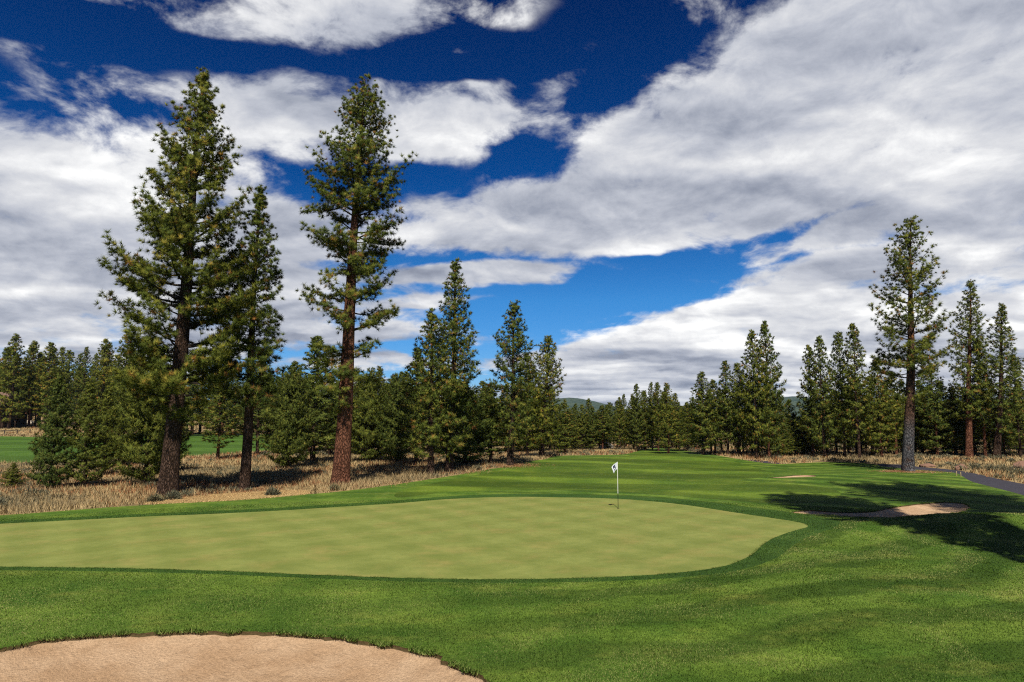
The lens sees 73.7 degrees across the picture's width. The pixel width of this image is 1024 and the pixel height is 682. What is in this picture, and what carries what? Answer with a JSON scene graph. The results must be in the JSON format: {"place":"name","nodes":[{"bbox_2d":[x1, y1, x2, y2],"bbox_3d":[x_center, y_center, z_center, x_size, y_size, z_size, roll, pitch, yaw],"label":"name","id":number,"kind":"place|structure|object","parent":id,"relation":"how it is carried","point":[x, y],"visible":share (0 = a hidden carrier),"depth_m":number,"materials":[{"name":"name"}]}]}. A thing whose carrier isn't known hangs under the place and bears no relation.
{"place":"outdoors","nodes":[
{"label":"outdoors","id":0,"kind":"place"},
{"bbox_2d":[0,448,1023,681],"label":"rough lawn","id":1,"kind":"structure","parent":0,"point":[860,485],"depth_m":15.35,"materials":[{"name":"green plant"}]},
{"bbox_2d":[0,631,489,681],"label":"sand bunker","id":2,"kind":"object","parent":1,"relation":"on","point":[242,656],"visible":1,"depth_m":12.64,"materials":[{"name":"sand"}]},
{"bbox_2d":[0,497,807,578],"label":"putting green","id":3,"kind":"object","parent":1,"relation":"on","point":[515,537],"visible":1,"depth_m":23.52,"materials":[{"name":"green plant"}]},
{"bbox_2d":[0,494,839,582],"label":"green fringe","id":4,"kind":"object","parent":1,"relation":"on","point":[775,539],"visible":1,"depth_m":23.80,"materials":[{"name":"green plant"}]},
{"bbox_2d":[394,451,840,503],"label":"fairway","id":5,"kind":"structure","parent":1,"relation":"on","point":[678,474],"depth_m":44.97,"materials":[{"name":"green plant"}]},
{"bbox_2d":[643,382,660,450],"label":"pine tree","id":6,"kind":"object","parent":5,"relation":"on","point":[650,432],"visible":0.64,"depth_m":81.02,"materials":[{"name":"green plant"}]},
{"bbox_2d":[649,382,663,450],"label":"pine tree","id":7,"kind":"object","parent":5,"relation":"on","point":[656,392],"visible":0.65,"depth_m":79.69,"materials":[{"name":"green plant"}]},
{"bbox_2d":[651,382,686,452],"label":"pine tree","id":8,"kind":"object","parent":5,"relation":"on","point":[668,418],"visible":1,"depth_m":69.28,"materials":[{"name":"green plant"}]},
{"bbox_2d":[628,384,646,450],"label":"pine tree","id":9,"kind":"object","parent":1,"relation":"on","point":[636,422],"visible":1,"depth_m":79.97,"materials":[{"name":"green plant"}]},
{"bbox_2d":[637,390,654,450],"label":"pine tree","id":10,"kind":"object","parent":1,"relation":"on","point":[645,415],"visible":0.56,"depth_m":81.71,"materials":[{"name":"green plant"}]},
{"bbox_2d":[685,389,714,453],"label":"pine tree","id":11,"kind":"object","parent":1,"relation":"on","point":[703,435],"visible":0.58,"depth_m":68.25,"materials":[{"name":"green plant"}]},
{"bbox_2d":[685,371,723,454],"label":"pine tree","id":12,"kind":"object","parent":1,"relation":"on","point":[701,403],"visible":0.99,"depth_m":67.86,"materials":[{"name":"green plant"}]},
{"bbox_2d":[793,502,969,516],"bbox_3d":[17.867,7.501,29.995,10.339,0.652,4.944,2,-7,-20],"label":"sand bunker","id":13,"kind":"object","parent":1,"relation":"on","point":[929,508],"visible":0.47,"depth_m":31.72,"materials":[{"name":"sand"}]},
{"bbox_2d":[867,214,953,471],"bbox_3d":[30.611,0.074,52.200,6.125,20.135,6.331,0,-6,0],"label":"pine tree","id":14,"kind":"object","parent":1,"relation":"on","point":[911,349],"visible":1,"depth_m":52.05,"materials":[{"name":"green plant"}]},
{"bbox_2d":[0,415,1023,514],"bbox_3d":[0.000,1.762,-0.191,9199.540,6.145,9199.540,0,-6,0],"label":"ground","id":15,"kind":"structure","parent":0,"point":[291,487],"depth_m":51.63,"materials":[{"name":"beige plant"}]},
{"bbox_2d":[0,392,27,427],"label":"cabin","id":16,"kind":"object","parent":15,"relation":"on","point":[16,422],"visible":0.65,"depth_m":162.35,"materials":[{"name":"brown"}]},
{"bbox_2d":[0,462,28,487],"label":"young pine","id":17,"kind":"object","parent":15,"relation":"on","point":[13,476],"visible":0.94,"depth_m":40.99,"materials":[{"name":"green plant"}]},
{"bbox_2d":[0,333,33,428],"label":"pine tree","id":18,"kind":"object","parent":15,"relation":"on","point":[13,404],"visible":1,"depth_m":159.05,"materials":[{"name":"green plant"}]},
{"bbox_2d":[15,340,46,425],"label":"pine tree","id":19,"kind":"object","parent":15,"relation":"on","point":[33,346],"visible":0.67,"depth_m":164.83,"materials":[{"name":"green plant"}]},
{"bbox_2d":[24,352,49,425],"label":"pine tree","id":20,"kind":"object","parent":15,"relation":"on","point":[35,413],"visible":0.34,"depth_m":166.76,"materials":[{"name":"green plant"}]},
{"bbox_2d":[27,342,67,422],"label":"pine tree","id":21,"kind":"object","parent":15,"relation":"on","point":[45,393],"visible":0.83,"depth_m":161.06,"materials":[{"name":"green plant"}]},
{"bbox_2d":[24,372,81,486],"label":"young pine","id":22,"kind":"object","parent":15,"relation":"on","point":[50,427],"visible":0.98,"depth_m":40.52,"materials":[{"name":"green plant"}]},
{"bbox_2d":[46,346,71,417],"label":"pine tree","id":23,"kind":"object","parent":15,"relation":"on","point":[61,351],"visible":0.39,"depth_m":173.78,"materials":[{"name":"green plant"}]},
{"bbox_2d":[53,349,81,422],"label":"pine tree","id":24,"kind":"object","parent":15,"relation":"on","point":[69,354],"visible":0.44,"depth_m":173.33,"materials":[{"name":"green plant"}]},
{"bbox_2d":[65,353,87,423],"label":"pine tree","id":25,"kind":"object","parent":15,"relation":"on","point":[80,355],"visible":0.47,"depth_m":167.01,"materials":[{"name":"green plant"}]},
{"bbox_2d":[70,346,92,420],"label":"pine tree","id":26,"kind":"object","parent":15,"relation":"on","point":[81,376],"visible":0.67,"depth_m":165.16,"materials":[{"name":"green plant"}]},
{"bbox_2d":[59,381,112,486],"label":"young pine","id":27,"kind":"object","parent":15,"relation":"on","point":[85,443],"visible":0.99,"depth_m":41.21,"materials":[{"name":"green plant"}]},
{"bbox_2d":[82,353,101,423],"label":"pine tree","id":28,"kind":"object","parent":15,"relation":"on","point":[91,370],"visible":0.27,"depth_m":161.09,"materials":[{"name":"green plant"}]},
{"bbox_2d":[83,338,118,424],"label":"pine tree","id":29,"kind":"object","parent":15,"relation":"on","point":[105,346],"visible":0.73,"depth_m":153.34,"materials":[{"name":"green plant"}]},
{"bbox_2d":[88,385,123,474],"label":"young pine","id":30,"kind":"object","parent":15,"relation":"on","point":[104,418],"visible":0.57,"depth_m":49.52,"materials":[{"name":"green plant"}]},
{"bbox_2d":[98,367,143,464],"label":"young pine","id":31,"kind":"object","parent":15,"relation":"on","point":[119,427],"visible":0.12,"depth_m":57.27,"materials":[{"name":"green plant"}]},
{"bbox_2d":[0,434,270,462],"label":"distant fairway","id":32,"kind":"structure","parent":15,"relation":"on","point":[14,448],"depth_m":91.65,"materials":[{"name":"green plant"}]},
{"bbox_2d":[100,328,142,429],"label":"pine tree","id":33,"kind":"object","parent":32,"relation":"on","point":[122,360],"visible":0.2,"depth_m":127.60,"materials":[{"name":"green plant"}]},
{"bbox_2d":[184,371,201,435],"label":"pine tree","id":34,"kind":"object","parent":32,"relation":"on","point":[192,386],"visible":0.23,"depth_m":131.15,"materials":[{"name":"green plant"}]},
{"bbox_2d":[223,376,244,434],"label":"pine tree","id":35,"kind":"object","parent":32,"relation":"on","point":[238,383],"visible":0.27,"depth_m":136.14,"materials":[{"name":"green plant"}]},
{"bbox_2d":[103,336,194,482],"bbox_3d":[-22.417,4.397,42.742,5.120,9.679,5.134,-4,-7,33],"label":"young pine","id":36,"kind":"object","parent":15,"relation":"on","point":[147,425],"visible":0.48,"depth_m":41.72,"materials":[{"name":"green plant"}]},
{"bbox_2d":[163,488,182,499],"bbox_3d":[-17.329,7.853,34.880,1.027,0.662,1.057,3,-7,-26],"label":"shrub","id":37,"kind":"object","parent":15,"relation":"on","point":[175,495],"visible":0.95,"depth_m":34.76,"materials":[{"name":"green plant"}]},
{"bbox_2d":[93,66,262,496],"bbox_3d":[-18.099,-3.548,37.319,8.262,24.185,7.717,5,-8,-41],"label":"pine tree","id":38,"kind":"object","parent":15,"relation":"on","point":[166,230],"visible":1,"depth_m":36.45,"materials":[{"name":"green plant"}]},
{"bbox_2d":[198,375,242,458],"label":"pine tree","id":39,"kind":"object","parent":15,"relation":"on","point":[218,413],"visible":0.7,"depth_m":66.70,"materials":[{"name":"green plant"}]},
{"bbox_2d":[143,490,312,503],"bbox_3d":[-14.796,8.184,35.965,8.489,0.080,3.385,5,-8,-37],"label":"straw apron","id":40,"kind":"object","parent":15,"relation":"on","point":[246,495],"visible":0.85,"depth_m":35.78,"materials":[{"name":"beige plant"}]},
{"bbox_2d":[204,185,296,489],"bbox_3d":[-15.140,-0.376,39.739,5.107,18.382,4.798,-5,-8,37],"label":"pine tree","id":41,"kind":"object","parent":15,"relation":"on","point":[251,366],"visible":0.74,"depth_m":39.53,"materials":[{"name":"green plant"}]},
{"bbox_2d":[234,358,279,454],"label":"pine tree","id":42,"kind":"object","parent":15,"relation":"on","point":[258,421],"visible":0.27,"depth_m":72.88,"materials":[{"name":"green plant"}]},
{"bbox_2d":[259,376,287,449],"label":"pine tree","id":43,"kind":"object","parent":15,"relation":"on","point":[269,434],"visible":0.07,"depth_m":74.04,"materials":[{"name":"green plant"}]},
{"bbox_2d":[259,367,318,467],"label":"young pine","id":44,"kind":"object","parent":15,"relation":"on","point":[285,424],"visible":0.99,"depth_m":55.47,"materials":[{"name":"green plant"}]},
{"bbox_2d":[271,335,339,461],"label":"pine tree","id":45,"kind":"object","parent":15,"relation":"on","point":[312,361],"visible":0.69,"depth_m":62.56,"materials":[{"name":"green plant"}]},
{"bbox_2d":[316,382,338,455],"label":"pine tree","id":46,"kind":"object","parent":15,"relation":"on","point":[331,427],"visible":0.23,"depth_m":72.59,"materials":[{"name":"green plant"}]},
{"bbox_2d":[295,72,418,483],"bbox_3d":[-9.824,-4.220,43.542,8.031,26.873,6.620,0,-6,0],"label":"pine tree","id":47,"kind":"object","parent":15,"relation":"on","point":[346,373],"visible":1,"depth_m":42.94,"materials":[{"name":"green plant"}]},
{"bbox_2d":[351,367,394,461],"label":"young pine","id":48,"kind":"object","parent":15,"relation":"on","point":[367,441],"visible":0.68,"depth_m":63.59,"materials":[{"name":"green plant"}]},
{"bbox_2d":[368,373,419,461],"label":"young pine","id":49,"kind":"object","parent":15,"relation":"on","point":[386,443],"visible":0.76,"depth_m":62.17,"materials":[{"name":"green plant"}]},
{"bbox_2d":[393,347,441,464],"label":"pine tree","id":50,"kind":"object","parent":15,"relation":"on","point":[404,408],"visible":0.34,"depth_m":58.49,"materials":[{"name":"green plant"}]},
{"bbox_2d":[394,307,464,473],"bbox_3d":[-5.911,3.671,50.355,4.711,12.585,5.018,4,-7,-33],"label":"pine tree","id":51,"kind":"object","parent":15,"relation":"on","point":[421,396],"visible":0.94,"depth_m":49.88,"materials":[{"name":"green plant"}]},
{"bbox_2d":[419,257,481,471],"bbox_3d":[-4.679,1.740,51.771,5.197,16.650,5.724,0,-6,0],"label":"pine tree","id":52,"kind":"object","parent":15,"relation":"on","point":[453,323],"visible":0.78,"depth_m":51.43,"materials":[{"name":"green plant"}]},
{"bbox_2d":[437,385,496,464],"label":"young pine","id":53,"kind":"object","parent":15,"relation":"on","point":[474,443],"visible":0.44,"depth_m":55.00,"materials":[{"name":"green plant"}]},
{"bbox_2d":[471,384,514,462],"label":"pine tree","id":54,"kind":"object","parent":15,"relation":"on","point":[490,390],"visible":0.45,"depth_m":56.57,"materials":[{"name":"green plant"}]},
{"bbox_2d":[0,440,1018,509],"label":"sagebrush","id":55,"kind":"object","parent":15,"relation":"on","point":[197,476],"visible":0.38,"depth_m":53.12,"materials":[{"name":"green plant"}]},
{"bbox_2d":[483,300,538,465],"bbox_3d":[-0.015,3.386,55.364,4.814,13.716,4.987,0,-6,0],"label":"pine tree","id":56,"kind":"object","parent":15,"relation":"on","point":[519,340],"visible":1,"depth_m":54.87,"materials":[{"name":"green plant"}]},
{"bbox_2d":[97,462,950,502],"bbox_3d":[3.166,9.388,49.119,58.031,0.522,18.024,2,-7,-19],"label":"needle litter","id":57,"kind":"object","parent":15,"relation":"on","point":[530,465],"visible":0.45,"depth_m":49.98,"materials":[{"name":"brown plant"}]},
{"bbox_2d":[509,354,547,456],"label":"pine tree","id":58,"kind":"object","parent":15,"relation":"on","point":[537,437],"visible":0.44,"depth_m":66.61,"materials":[{"name":"green plant"}]},
{"bbox_2d":[527,335,566,457],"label":"pine tree","id":59,"kind":"object","parent":15,"relation":"on","point":[548,369],"visible":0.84,"depth_m":68.12,"materials":[{"name":"green plant"}]},
{"bbox_2d":[549,403,582,453],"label":"pine tree","id":60,"kind":"object","parent":15,"relation":"on","point":[565,426],"visible":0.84,"depth_m":76.23,"materials":[{"name":"green plant"}]},
{"bbox_2d":[520,446,639,461],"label":"straw grass","id":61,"kind":"structure","parent":15,"relation":"on","point":[532,455],"depth_m":79.30,"materials":[{"name":"beige plant"}]},
{"bbox_2d":[573,404,590,449],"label":"pine tree","id":62,"kind":"object","parent":15,"relation":"on","point":[581,424],"visible":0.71,"depth_m":83.36,"materials":[{"name":"green plant"}]},
{"bbox_2d":[582,406,601,448],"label":"pine tree","id":63,"kind":"object","parent":15,"relation":"on","point":[591,425],"visible":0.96,"depth_m":82.34,"materials":[{"name":"green plant"}]},
{"bbox_2d":[592,405,611,448],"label":"pine tree","id":64,"kind":"object","parent":15,"relation":"on","point":[603,426],"visible":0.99,"depth_m":82.07,"materials":[{"name":"green plant"}]},
{"bbox_2d":[600,405,614,447],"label":"pine tree","id":65,"kind":"object","parent":15,"relation":"on","point":[607,412],"visible":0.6,"depth_m":83.45,"materials":[{"name":"green plant"}]},
{"bbox_2d":[611,397,627,447],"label":"pine tree","id":66,"kind":"object","parent":15,"relation":"on","point":[619,423],"visible":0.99,"depth_m":81.25,"materials":[{"name":"green plant"}]},
{"bbox_2d":[619,394,631,448],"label":"pine tree","id":67,"kind":"object","parent":15,"relation":"on","point":[624,406],"visible":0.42,"depth_m":83.00,"materials":[{"name":"green plant"}]},
{"bbox_2d":[622,398,644,449],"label":"pine tree","id":68,"kind":"object","parent":15,"relation":"on","point":[628,422],"visible":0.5,"depth_m":81.48,"materials":[{"name":"green plant"}]},
{"bbox_2d":[671,402,689,450],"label":"pine tree","id":69,"kind":"object","parent":15,"relation":"on","point":[682,419],"visible":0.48,"depth_m":78.34,"materials":[{"name":"green plant"}]},
{"bbox_2d":[680,402,696,450],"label":"pine tree","id":70,"kind":"object","parent":15,"relation":"on","point":[685,410],"visible":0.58,"depth_m":79.85,"materials":[{"name":"green plant"}]},
{"bbox_2d":[700,389,723,453],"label":"pine tree","id":71,"kind":"object","parent":15,"relation":"on","point":[718,440],"visible":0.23,"depth_m":68.65,"materials":[{"name":"green plant"}]},
{"bbox_2d":[711,360,741,454],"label":"pine tree","id":72,"kind":"object","parent":15,"relation":"on","point":[721,395],"visible":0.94,"depth_m":68.47,"materials":[{"name":"green plant"}]},
{"bbox_2d":[722,362,756,455],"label":"pine tree","id":73,"kind":"object","parent":15,"relation":"on","point":[732,394],"visible":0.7,"depth_m":68.19,"materials":[{"name":"green plant"}]},
{"bbox_2d":[733,329,775,458],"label":"pine tree","id":74,"kind":"object","parent":15,"relation":"on","point":[748,384],"visible":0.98,"depth_m":66.36,"materials":[{"name":"green plant"}]},
{"bbox_2d":[744,320,791,456],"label":"pine tree","id":75,"kind":"object","parent":15,"relation":"on","point":[764,330],"visible":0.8,"depth_m":66.94,"materials":[{"name":"green plant"}]},
{"bbox_2d":[770,428,787,454],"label":"pine tree","id":76,"kind":"object","parent":15,"relation":"on","point":[781,441],"visible":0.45,"depth_m":70.51,"materials":[{"name":"green plant"}]},
{"bbox_2d":[778,427,797,455],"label":"pine tree","id":77,"kind":"object","parent":15,"relation":"on","point":[791,442],"visible":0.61,"depth_m":71.64,"materials":[{"name":"green plant"}]},
{"bbox_2d":[781,399,802,451],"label":"pine tree","id":78,"kind":"object","parent":15,"relation":"on","point":[788,412],"visible":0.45,"depth_m":75.32,"materials":[{"name":"green plant"}]},
{"bbox_2d":[790,424,810,454],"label":"pine tree","id":79,"kind":"object","parent":15,"relation":"on","point":[799,445],"visible":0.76,"depth_m":72.29,"materials":[{"name":"green plant"}]},
{"bbox_2d":[793,344,825,456],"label":"pine tree","id":80,"kind":"object","parent":15,"relation":"on","point":[809,354],"visible":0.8,"depth_m":70.67,"materials":[{"name":"green plant"}]},
{"bbox_2d":[795,399,830,453],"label":"pine tree","id":81,"kind":"object","parent":15,"relation":"on","point":[808,435],"visible":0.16,"depth_m":73.19,"materials":[{"name":"green plant"}]},
{"bbox_2d":[802,335,843,456],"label":"pine tree","id":82,"kind":"object","parent":15,"relation":"on","point":[825,408],"visible":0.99,"depth_m":69.36,"materials":[{"name":"green plant"}]},
{"bbox_2d":[824,389,849,453],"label":"pine tree","id":83,"kind":"object","parent":15,"relation":"on","point":[835,443],"visible":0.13,"depth_m":74.68,"materials":[{"name":"green plant"}]},
{"bbox_2d":[827,331,861,456],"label":"pine tree","id":84,"kind":"object","parent":15,"relation":"on","point":[838,341],"visible":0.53,"depth_m":70.87,"materials":[{"name":"green plant"}]},
{"bbox_2d":[833,323,879,457],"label":"pine tree","id":85,"kind":"object","parent":15,"relation":"on","point":[855,378],"visible":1,"depth_m":68.28,"materials":[{"name":"green plant"}]},
{"bbox_2d":[854,376,892,454],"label":"pine tree","id":86,"kind":"object","parent":15,"relation":"on","point":[873,448],"visible":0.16,"depth_m":73.10,"materials":[{"name":"green plant"}]},
{"bbox_2d":[858,357,902,456],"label":"pine tree","id":87,"kind":"object","parent":15,"relation":"on","point":[879,390],"visible":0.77,"depth_m":70.11,"materials":[{"name":"green plant"}]},
{"bbox_2d":[874,382,903,453],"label":"pine tree","id":88,"kind":"object","parent":15,"relation":"on","point":[889,441],"visible":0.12,"depth_m":76.24,"materials":[{"name":"green plant"}]},
{"bbox_2d":[884,375,904,454],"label":"pine tree","id":89,"kind":"object","parent":15,"relation":"on","point":[901,414],"visible":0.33,"depth_m":74.43,"materials":[{"name":"green plant"}]},
{"bbox_2d":[891,378,917,448],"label":"pine tree","id":90,"kind":"object","parent":15,"relation":"on","point":[903,405],"visible":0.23,"depth_m":76.34,"materials":[{"name":"green plant"}]},
{"bbox_2d":[902,380,934,451],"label":"pine tree","id":91,"kind":"object","parent":15,"relation":"on","point":[917,390],"visible":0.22,"depth_m":76.21,"materials":[{"name":"green plant"}]},
{"bbox_2d":[914,386,948,453],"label":"pine tree","id":92,"kind":"object","parent":15,"relation":"on","point":[930,420],"visible":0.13,"depth_m":74.95,"materials":[{"name":"green plant"}]},
{"bbox_2d":[914,362,963,454],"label":"pine tree","id":93,"kind":"object","parent":15,"relation":"on","point":[933,402],"visible":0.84,"depth_m":71.57,"materials":[{"name":"green plant"}]},
{"bbox_2d":[921,383,956,452],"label":"pine tree","id":94,"kind":"object","parent":15,"relation":"on","point":[944,397],"visible":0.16,"depth_m":74.84,"materials":[{"name":"green plant"}]},
{"bbox_2d":[938,387,977,453],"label":"pine tree","id":95,"kind":"object","parent":15,"relation":"on","point":[962,428],"visible":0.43,"depth_m":73.11,"materials":[{"name":"green plant"}]},
{"bbox_2d":[939,279,992,457],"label":"pine tree","id":96,"kind":"object","parent":15,"relation":"on","point":[969,340],"visible":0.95,"depth_m":69.43,"materials":[{"name":"green plant"}]},
{"bbox_2d":[958,390,994,454],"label":"pine tree","id":97,"kind":"object","parent":15,"relation":"on","point":[975,436],"visible":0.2,"depth_m":72.66,"materials":[{"name":"green plant"}]},
{"bbox_2d":[961,340,1004,456],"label":"pine tree","id":98,"kind":"object","parent":15,"relation":"on","point":[980,422],"visible":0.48,"depth_m":68.95,"materials":[{"name":"green plant"}]},
{"bbox_2d":[973,303,1023,456],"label":"pine tree","id":99,"kind":"object","parent":15,"relation":"on","point":[1000,413],"visible":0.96,"depth_m":67.92,"materials":[{"name":"green plant"}]},
{"bbox_2d":[987,396,1022,454],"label":"pine tree","id":100,"kind":"object","parent":15,"relation":"on","point":[1004,442],"visible":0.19,"depth_m":72.56,"materials":[{"name":"green plant"}]},
{"bbox_2d":[997,354,1023,456],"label":"pine tree","id":101,"kind":"object","parent":15,"relation":"on","point":[1017,405],"visible":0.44,"depth_m":69.52,"materials":[{"name":"green plant"}]},
{"bbox_2d":[0,0,1023,408],"label":"sky","id":102,"kind":"structure","parent":0,"point":[653,183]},
{"bbox_2d":[195,396,902,415],"bbox_3d":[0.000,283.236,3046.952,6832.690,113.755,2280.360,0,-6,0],"label":"hills","id":103,"kind":"structure","parent":0,"point":[570,402],"depth_m":3593.17,"materials":[{"name":"green plant"}]},
{"bbox_2d":[878,464,1023,494],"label":"cart path","id":104,"kind":"structure","parent":0,"point":[1015,487],"depth_m":43.94,"materials":[{"name":"grey asphalt"}]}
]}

